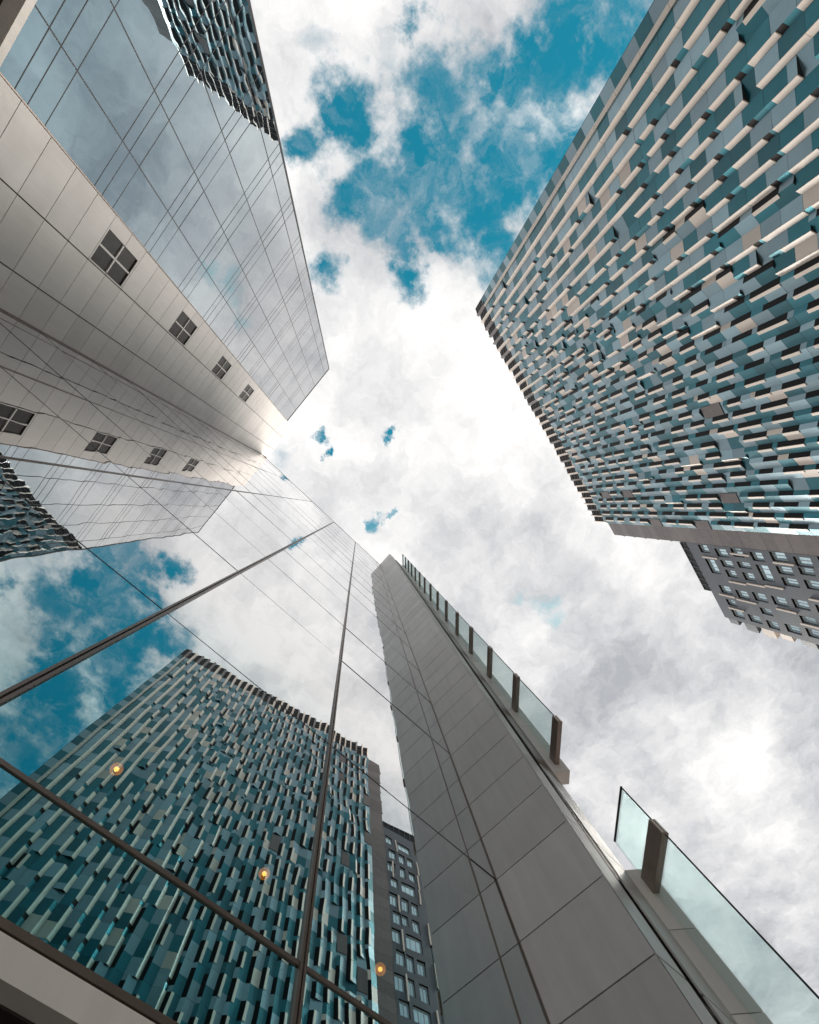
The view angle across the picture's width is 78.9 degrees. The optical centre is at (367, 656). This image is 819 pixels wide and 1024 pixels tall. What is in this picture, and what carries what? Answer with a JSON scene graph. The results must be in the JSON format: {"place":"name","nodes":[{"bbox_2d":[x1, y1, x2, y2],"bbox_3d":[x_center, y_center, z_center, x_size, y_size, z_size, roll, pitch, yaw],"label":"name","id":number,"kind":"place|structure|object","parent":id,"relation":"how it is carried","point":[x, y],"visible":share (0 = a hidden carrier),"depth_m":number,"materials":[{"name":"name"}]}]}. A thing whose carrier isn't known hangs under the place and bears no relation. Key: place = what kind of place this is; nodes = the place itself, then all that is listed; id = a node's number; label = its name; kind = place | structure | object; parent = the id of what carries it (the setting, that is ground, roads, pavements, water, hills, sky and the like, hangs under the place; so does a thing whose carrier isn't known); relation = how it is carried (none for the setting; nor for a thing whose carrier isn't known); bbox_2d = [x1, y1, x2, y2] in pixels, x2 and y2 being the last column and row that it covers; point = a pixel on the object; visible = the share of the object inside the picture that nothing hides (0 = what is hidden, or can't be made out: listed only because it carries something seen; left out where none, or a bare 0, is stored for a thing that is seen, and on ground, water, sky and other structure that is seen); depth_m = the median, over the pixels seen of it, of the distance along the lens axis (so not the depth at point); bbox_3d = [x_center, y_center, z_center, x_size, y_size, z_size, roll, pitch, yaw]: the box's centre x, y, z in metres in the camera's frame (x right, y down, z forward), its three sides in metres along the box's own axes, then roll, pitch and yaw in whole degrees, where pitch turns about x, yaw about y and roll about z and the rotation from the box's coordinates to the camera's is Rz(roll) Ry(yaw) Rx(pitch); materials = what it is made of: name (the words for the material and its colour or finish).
{"place":"outdoors","nodes":[
{"label":"outdoors","id":0,"kind":"place"},
{"bbox_2d":[250,0,818,1023],"label":"sky","id":1,"kind":"structure","parent":0,"point":[419,139],"materials":[{"name":"white"}]},
{"bbox_2d":[475,0,818,555],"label":"skyscraper","id":2,"kind":"structure","parent":0,"point":[647,309],"depth_m":39.41,"materials":[{"name":"blue metal"}]},
{"bbox_2d":[642,315,654,327],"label":"window","id":3,"kind":"structure","parent":2,"relation":"in","point":[651,319],"depth_m":44.23,"materials":[{"name":"black glass"}]},
{"bbox_2d":[648,327,660,338],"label":"window","id":4,"kind":"structure","parent":2,"relation":"in","point":[657,331],"depth_m":44.47,"materials":[{"name":"black glass"}]},
{"bbox_2d":[648,383,662,392],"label":"window","id":5,"kind":"structure","parent":2,"relation":"in","point":[660,385],"depth_m":48.83,"materials":[{"name":"black glass"}]},
{"bbox_2d":[653,340,665,350],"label":"window","id":6,"kind":"structure","parent":2,"relation":"in","point":[657,346],"depth_m":44.84,"materials":[{"name":"black glass"}]},
{"bbox_2d":[659,352,671,361],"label":"window","id":7,"kind":"structure","parent":2,"relation":"in","point":[669,354],"depth_m":45.05,"materials":[{"name":"black glass"}]},
{"bbox_2d":[661,365,673,373],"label":"window","id":8,"kind":"structure","parent":2,"relation":"in","point":[665,370],"depth_m":45.84,"materials":[{"name":"black glass"}]},
{"bbox_2d":[663,226,674,240],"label":"window","id":9,"kind":"structure","parent":2,"relation":"in","point":[672,230],"depth_m":37.05,"materials":[{"name":"black glass"}]},
{"bbox_2d":[672,387,684,395],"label":"window","id":10,"kind":"structure","parent":2,"relation":"in","point":[683,389],"depth_m":46.35,"materials":[{"name":"black glass"}]},
{"bbox_2d":[672,435,687,441],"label":"window","id":11,"kind":"structure","parent":2,"relation":"in","point":[683,437],"depth_m":50.22,"materials":[{"name":"black glass"}]},
{"bbox_2d":[673,400,686,407],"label":"window","id":12,"kind":"structure","parent":2,"relation":"in","point":[682,402],"depth_m":47.24,"materials":[{"name":"black glass"}]},
{"bbox_2d":[678,411,691,417],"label":"window","id":13,"kind":"structure","parent":2,"relation":"in","point":[690,412],"depth_m":47.40,"materials":[{"name":"black glass"}]},
{"bbox_2d":[679,340,693,351],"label":"window","id":14,"kind":"structure","parent":2,"relation":"in","point":[691,343],"depth_m":42.03,"materials":[{"name":"black glass"}]},
{"bbox_2d":[680,285,701,302],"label":"window","id":15,"kind":"structure","parent":2,"relation":"in","point":[697,289],"depth_m":38.51,"materials":[{"name":"black glass"}]},
{"bbox_2d":[684,200,703,222],"bbox_3d":[22.547,-30.815,34.274,0.032,1.960,0.357,-2,-73,0],"label":"window","id":16,"kind":"structure","parent":2,"relation":"in","point":[700,205],"depth_m":34.19,"materials":[{"name":"black glass"}]},
{"bbox_2d":[690,420,703,426],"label":"window","id":17,"kind":"structure","parent":2,"relation":"in","point":[701,421],"depth_m":46.70,"materials":[{"name":"black glass"}]},
{"bbox_2d":[691,365,705,374],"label":"window","id":18,"kind":"structure","parent":2,"relation":"in","point":[702,368],"depth_m":42.62,"materials":[{"name":"black glass"}]},
{"bbox_2d":[691,299,707,313],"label":"window","id":19,"kind":"structure","parent":2,"relation":"in","point":[705,302],"depth_m":38.58,"materials":[{"name":"black glass"}]},
{"bbox_2d":[695,430,709,436],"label":"window","id":20,"kind":"structure","parent":2,"relation":"in","point":[705,432],"depth_m":46.98,"materials":[{"name":"black glass"}]},
{"bbox_2d":[700,441,714,447],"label":"window","id":21,"kind":"structure","parent":2,"relation":"in","point":[708,443],"depth_m":47.27,"materials":[{"name":"black glass"}]},
{"bbox_2d":[700,494,716,497],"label":"window","id":22,"kind":"structure","parent":2,"relation":"in","point":[702,495],"depth_m":51.92,"materials":[{"name":"black glass"}]},
{"bbox_2d":[703,327,720,339],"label":"window","id":23,"kind":"structure","parent":2,"relation":"in","point":[716,331],"depth_m":39.16,"materials":[{"name":"black glass"}]},
{"bbox_2d":[705,452,719,457],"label":"window","id":24,"kind":"structure","parent":2,"relation":"in","point":[715,453],"depth_m":47.55,"materials":[{"name":"black glass"}]},
{"bbox_2d":[705,343,721,354],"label":"window","id":25,"kind":"structure","parent":2,"relation":"in","point":[718,346],"depth_m":39.88,"materials":[{"name":"black glass"}]},
{"bbox_2d":[708,473,721,477],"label":"window","id":26,"kind":"structure","parent":2,"relation":"in","point":[710,475],"depth_m":49.16,"materials":[{"name":"black glass"}]},
{"bbox_2d":[709,512,725,515],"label":"window","id":27,"kind":"structure","parent":2,"relation":"in","point":[711,513],"depth_m":52.61,"materials":[{"name":"black glass"}]},
{"bbox_2d":[712,413,727,420],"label":"window","id":28,"kind":"structure","parent":2,"relation":"in","point":[723,416],"depth_m":43.73,"materials":[{"name":"black glass"}]},
{"bbox_2d":[713,483,726,487],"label":"window","id":29,"kind":"structure","parent":2,"relation":"in","point":[725,484],"depth_m":49.41,"materials":[{"name":"black glass"}]},
{"bbox_2d":[716,266,730,279],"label":"window","id":30,"kind":"structure","parent":2,"relation":"in","point":[727,270],"depth_m":35.12,"materials":[{"name":"black glass"}]},
{"bbox_2d":[715,354,732,365],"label":"window","id":31,"kind":"structure","parent":2,"relation":"in","point":[729,357],"depth_m":39.70,"materials":[{"name":"black glass"}]},
{"bbox_2d":[716,369,733,379],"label":"window","id":32,"kind":"structure","parent":2,"relation":"in","point":[730,372],"depth_m":40.40,"materials":[{"name":"black glass"}]},
{"bbox_2d":[717,425,733,432],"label":"window","id":33,"kind":"structure","parent":2,"relation":"in","point":[726,428],"depth_m":44.03,"materials":[{"name":"black glass"}]},
{"bbox_2d":[718,384,734,393],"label":"window","id":34,"kind":"structure","parent":2,"relation":"in","point":[732,386],"depth_m":41.20,"materials":[{"name":"black glass"}]},
{"bbox_2d":[718,217,739,237],"bbox_3d":[23.917,-28.462,32.841,0.032,1.960,0.357,-2,-73,0],"label":"window","id":35,"kind":"structure","parent":2,"relation":"in","point":[735,222],"depth_m":32.80,"materials":[{"name":"black glass"}]},
{"bbox_2d":[725,460,740,465],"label":"window","id":36,"kind":"structure","parent":2,"relation":"in","point":[732,462],"depth_m":45.83,"materials":[{"name":"black glass"}]},
{"bbox_2d":[727,396,740,404],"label":"window","id":37,"kind":"structure","parent":2,"relation":"in","point":[736,399],"depth_m":41.31,"materials":[{"name":"black glass"}]},
{"bbox_2d":[724,296,744,312],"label":"window","id":38,"kind":"structure","parent":2,"relation":"in","point":[741,300],"depth_m":35.87,"materials":[{"name":"black glass"}]},
{"bbox_2d":[730,471,745,475],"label":"window","id":39,"kind":"structure","parent":2,"relation":"in","point":[740,473],"depth_m":46.11,"materials":[{"name":"black glass"}]},
{"bbox_2d":[730,312,750,326],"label":"window","id":40,"kind":"structure","parent":2,"relation":"in","point":[746,316],"depth_m":36.17,"materials":[{"name":"black glass"}]},
{"bbox_2d":[732,329,751,342],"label":"window","id":41,"kind":"structure","parent":2,"relation":"in","point":[747,333],"depth_m":36.91,"materials":[{"name":"black glass"}]},
{"bbox_2d":[735,482,750,486],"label":"window","id":42,"kind":"structure","parent":2,"relation":"in","point":[740,483],"depth_m":46.37,"materials":[{"name":"black glass"}]},
{"bbox_2d":[734,522,752,525],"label":"window","id":43,"kind":"structure","parent":2,"relation":"in","point":[736,523],"depth_m":49.79,"materials":[{"name":"black glass"}]},
{"bbox_2d":[732,406,755,416],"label":"window","id":44,"kind":"structure","parent":2,"relation":"in","point":[751,409],"depth_m":41.01,"materials":[{"name":"black glass"}]},
{"bbox_2d":[738,419,760,427],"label":"window","id":45,"kind":"structure","parent":2,"relation":"in","point":[754,422],"depth_m":41.32,"materials":[{"name":"black glass"}]},
{"bbox_2d":[743,0,758,19],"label":"window","id":46,"kind":"structure","parent":2,"relation":"in","point":[752,4],"depth_m":25.08,"materials":[{"name":"black glass"}]},
{"bbox_2d":[744,358,763,369],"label":"window","id":47,"kind":"structure","parent":2,"relation":"in","point":[761,361],"depth_m":37.43,"materials":[{"name":"black glass"}]},
{"bbox_2d":[743,431,766,439],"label":"window","id":48,"kind":"structure","parent":2,"relation":"in","point":[761,434],"depth_m":41.55,"materials":[{"name":"black glass"}]},
{"bbox_2d":[745,374,764,384],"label":"window","id":49,"kind":"structure","parent":2,"relation":"in","point":[760,377],"depth_m":38.26,"materials":[{"name":"black glass"}]},
{"bbox_2d":[747,341,763,352],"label":"window","id":50,"kind":"structure","parent":2,"relation":"in","point":[759,345],"depth_m":36.49,"materials":[{"name":"black glass"}]},
{"bbox_2d":[748,492,764,495],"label":"window","id":51,"kind":"structure","parent":2,"relation":"in","point":[750,493],"depth_m":45.64,"materials":[{"name":"black glass"}]},
{"bbox_2d":[743,260,772,282],"bbox_3d":[25.933,-25.613,32.957,0.032,2.540,0.357,-2,-73,0],"label":"window","id":52,"kind":"structure","parent":2,"relation":"in","point":[770,264],"depth_m":32.87,"materials":[{"name":"black glass"}]},
{"bbox_2d":[752,503,768,506],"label":"window","id":53,"kind":"structure","parent":2,"relation":"in","point":[754,504],"depth_m":46.01,"materials":[{"name":"black glass"}]},
{"bbox_2d":[755,387,770,396],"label":"window","id":54,"kind":"structure","parent":2,"relation":"in","point":[764,391],"depth_m":38.34,"materials":[{"name":"black glass"}]},
{"bbox_2d":[753,513,773,516],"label":"window","id":55,"kind":"structure","parent":2,"relation":"in","point":[754,514],"depth_m":46.49,"materials":[{"name":"black glass"}]},
{"bbox_2d":[750,277,779,298],"bbox_3d":[26.602,-24.734,33.232,0.032,2.540,0.357,-2,-73,0],"label":"window","id":56,"kind":"structure","parent":2,"relation":"in","point":[776,281],"depth_m":33.15,"materials":[{"name":"black glass"}]},
{"bbox_2d":[752,186,778,212],"bbox_3d":[23.967,-27.572,29.872,0.032,1.960,0.357,-2,-73,0],"label":"window","id":57,"kind":"structure","parent":2,"relation":"in","point":[774,192],"depth_m":29.84,"materials":[{"name":"black glass"}]},
{"bbox_2d":[757,523,778,527],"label":"window","id":58,"kind":"structure","parent":2,"relation":"in","point":[759,524],"depth_m":46.74,"materials":[{"name":"black glass"}]},
{"bbox_2d":[760,480,777,484],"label":"window","id":59,"kind":"structure","parent":2,"relation":"in","point":[769,482],"depth_m":43.38,"materials":[{"name":"black glass"}]},
{"bbox_2d":[757,313,786,331],"bbox_3d":[27.930,-23.119,34.260,0.032,2.540,0.357,-2,-73,0],"label":"window","id":60,"kind":"structure","parent":2,"relation":"in","point":[784,316],"depth_m":34.18,"materials":[{"name":"black glass"}]},
{"bbox_2d":[760,398,787,409],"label":"window","id":61,"kind":"structure","parent":2,"relation":"in","point":[783,401],"depth_m":38.04,"materials":[{"name":"black glass"}]},
{"bbox_2d":[763,294,786,310],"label":"window","id":62,"kind":"structure","parent":2,"relation":"in","point":[782,298],"depth_m":33.17,"materials":[{"name":"black glass"}]},
{"bbox_2d":[772,412,792,420],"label":"window","id":63,"kind":"structure","parent":2,"relation":"in","point":[790,414],"depth_m":38.10,"materials":[{"name":"black glass"}]},
{"bbox_2d":[774,502,798,506],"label":"window","id":64,"kind":"structure","parent":2,"relation":"in","point":[776,504],"depth_m":43.22,"materials":[{"name":"black glass"}]},
{"bbox_2d":[775,326,799,341],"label":"window","id":65,"kind":"structure","parent":2,"relation":"in","point":[791,332],"depth_m":33.75,"materials":[{"name":"black glass"}]},
{"bbox_2d":[776,362,799,374],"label":"window","id":66,"kind":"structure","parent":2,"relation":"in","point":[794,366],"depth_m":35.28,"materials":[{"name":"black glass"}]},
{"bbox_2d":[781,345,799,356],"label":"window","id":67,"kind":"structure","parent":2,"relation":"in","point":[796,348],"depth_m":34.29,"materials":[{"name":"black glass"}]},
{"bbox_2d":[782,425,798,432],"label":"window","id":68,"kind":"structure","parent":2,"relation":"in","point":[793,428],"depth_m":38.17,"materials":[{"name":"black glass"}]},
{"bbox_2d":[777,438,804,446],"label":"window","id":69,"kind":"structure","parent":2,"relation":"in","point":[799,441],"depth_m":38.86,"materials":[{"name":"black glass"}]},
{"bbox_2d":[783,465,803,471],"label":"window","id":70,"kind":"structure","parent":2,"relation":"in","point":[794,468],"depth_m":40.20,"materials":[{"name":"black glass"}]},
{"bbox_2d":[782,377,805,388],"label":"window","id":71,"kind":"structure","parent":2,"relation":"in","point":[799,381],"depth_m":35.53,"materials":[{"name":"black glass"}]},
{"bbox_2d":[784,513,803,517],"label":"window","id":72,"kind":"structure","parent":2,"relation":"in","point":[791,515],"depth_m":43.19,"materials":[{"name":"black glass"}]},
{"bbox_2d":[789,524,807,528],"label":"window","id":73,"kind":"structure","parent":2,"relation":"in","point":[801,526],"depth_m":43.45,"materials":[{"name":"black glass"}]},
{"bbox_2d":[788,451,809,458],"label":"window","id":74,"kind":"structure","parent":2,"relation":"in","point":[803,454],"depth_m":38.90,"materials":[{"name":"black glass"}]},
{"bbox_2d":[793,278,818,295],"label":"window","id":75,"kind":"structure","parent":2,"relation":"in","point":[816,281],"depth_m":30.84,"materials":[{"name":"black glass"}]},
{"bbox_2d":[794,256,818,274],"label":"window","id":76,"kind":"structure","parent":2,"relation":"in","point":[816,259],"depth_m":30.08,"materials":[{"name":"black glass"}]},
{"bbox_2d":[805,390,818,398],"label":"window","id":77,"kind":"structure","parent":2,"relation":"in","point":[814,393],"depth_m":34.84,"materials":[{"name":"black glass"}]},
{"bbox_2d":[807,298,818,309],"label":"window","id":78,"kind":"structure","parent":2,"relation":"in","point":[816,302],"depth_m":31.09,"materials":[{"name":"black glass"}]},
{"label":"ground","id":79,"kind":"structure","parent":0,"visible":0},
{"bbox_2d":[0,0,328,457],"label":"stone and glass tower","id":80,"kind":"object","parent":79,"relation":"on","point":[150,239],"visible":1,"depth_m":16.15,"materials":[{"name":"grey glass"}]},
{"bbox_2d":[90,229,137,285],"bbox_3d":[-8.572,-13.467,16.752,0.065,2.100,1.080,41,-78,-12],"label":"window","id":81,"kind":"structure","parent":80,"relation":"in","point":[111,255],"depth_m":16.70,"materials":[{"name":"glass"}]},
{"bbox_2d":[169,311,196,344],"bbox_3d":[-8.682,-15.409,23.226,0.065,2.100,1.080,41,-78,-12],"label":"window","id":82,"kind":"structure","parent":80,"relation":"in","point":[183,327],"depth_m":23.21,"materials":[{"name":"glass"}]},
{"bbox_2d":[212,356,230,378],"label":"window","id":83,"kind":"structure","parent":80,"relation":"in","point":[223,365],"depth_m":29.70,"materials":[{"name":"glass"}]},
{"bbox_2d":[239,384,253,401],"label":"window","id":84,"kind":"structure","parent":80,"relation":"in","point":[245,394],"depth_m":36.23,"materials":[{"name":"glass"}]},
{"bbox_2d":[0,310,547,1023],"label":"glass office building","id":85,"kind":"structure","parent":79,"relation":"on","point":[230,788],"depth_m":5.93,"materials":[{"name":"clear glass"}]},
{"bbox_2d":[380,554,818,1023],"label":"stone clad wing","id":86,"kind":"structure","parent":79,"relation":"on","point":[603,936],"depth_m":8.13,"materials":[{"name":"grey stone"}]},
{"bbox_2d":[679,542,818,649],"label":"grey apartment block","id":87,"kind":"structure","parent":79,"relation":"on","point":[773,594],"depth_m":54.13,"materials":[{"name":"concrete"}]},
{"bbox_2d":[707,559,719,572],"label":"window","id":88,"kind":"structure","parent":87,"relation":"in","point":[712,563],"depth_m":59.92,"materials":[{"name":"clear glass"}]},
{"bbox_2d":[717,549,727,555],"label":"window","id":89,"kind":"structure","parent":87,"relation":"in","point":[722,552],"depth_m":56.63,"materials":[{"name":"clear glass"}]},
{"bbox_2d":[737,590,749,598],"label":"window","id":90,"kind":"structure","parent":87,"relation":"in","point":[743,594],"depth_m":58.05,"materials":[{"name":"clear glass"}]},
{"bbox_2d":[744,572,755,579],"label":"window","id":91,"kind":"structure","parent":87,"relation":"in","point":[749,576],"depth_m":54.78,"materials":[{"name":"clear glass"}]},
{"bbox_2d":[752,552,764,560],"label":"window","id":92,"kind":"structure","parent":87,"relation":"in","point":[758,556],"depth_m":51.51,"materials":[{"name":"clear glass"}]},
{"bbox_2d":[754,592,767,600],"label":"window","id":93,"kind":"structure","parent":87,"relation":"in","point":[759,596],"depth_m":55.36,"materials":[{"name":"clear glass"}]},
{"bbox_2d":[758,565,773,580],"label":"window","id":94,"kind":"structure","parent":87,"relation":"in","point":[765,570],"depth_m":51.97,"materials":[{"name":"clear glass"}]},
{"bbox_2d":[772,552,787,560],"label":"window","id":95,"kind":"structure","parent":87,"relation":"in","point":[777,556],"depth_m":48.65,"materials":[{"name":"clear glass"}]},
{"bbox_2d":[773,596,787,605],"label":"window","id":96,"kind":"structure","parent":87,"relation":"in","point":[778,600],"depth_m":52.77,"materials":[{"name":"clear glass"}]},
{"bbox_2d":[778,566,793,573],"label":"window","id":97,"kind":"structure","parent":87,"relation":"in","point":[783,569],"depth_m":49.04,"materials":[{"name":"clear glass"}]},
{"bbox_2d":[783,577,798,585],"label":"window","id":98,"kind":"structure","parent":87,"relation":"in","point":[789,581],"depth_m":49.41,"materials":[{"name":"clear glass"}]},
{"bbox_2d":[787,624,801,633],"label":"window","id":99,"kind":"structure","parent":87,"relation":"in","point":[792,628],"depth_m":53.67,"materials":[{"name":"clear glass"}]},
{"bbox_2d":[794,599,809,608],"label":"window","id":100,"kind":"structure","parent":87,"relation":"in","point":[799,603],"depth_m":50.09,"materials":[{"name":"clear glass"}]},
{"bbox_2d":[796,557,813,566],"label":"window","id":101,"kind":"structure","parent":87,"relation":"in","point":[801,560],"depth_m":46.11,"materials":[{"name":"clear glass"}]},
{"bbox_2d":[801,568,814,574],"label":"window","id":102,"kind":"structure","parent":87,"relation":"in","point":[805,570],"depth_m":46.47,"materials":[{"name":"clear glass"}]},
{"bbox_2d":[802,616,816,623],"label":"window","id":103,"kind":"structure","parent":87,"relation":"in","point":[807,619],"depth_m":50.57,"materials":[{"name":"clear glass"}]},
{"bbox_2d":[806,580,818,588],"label":"window","id":104,"kind":"structure","parent":87,"relation":"in","point":[812,584],"depth_m":46.93,"materials":[{"name":"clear glass"}]},
{"bbox_2d":[808,629,818,636],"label":"window","id":105,"kind":"structure","parent":87,"relation":"in","point":[812,632],"depth_m":51.19,"materials":[{"name":"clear glass"}]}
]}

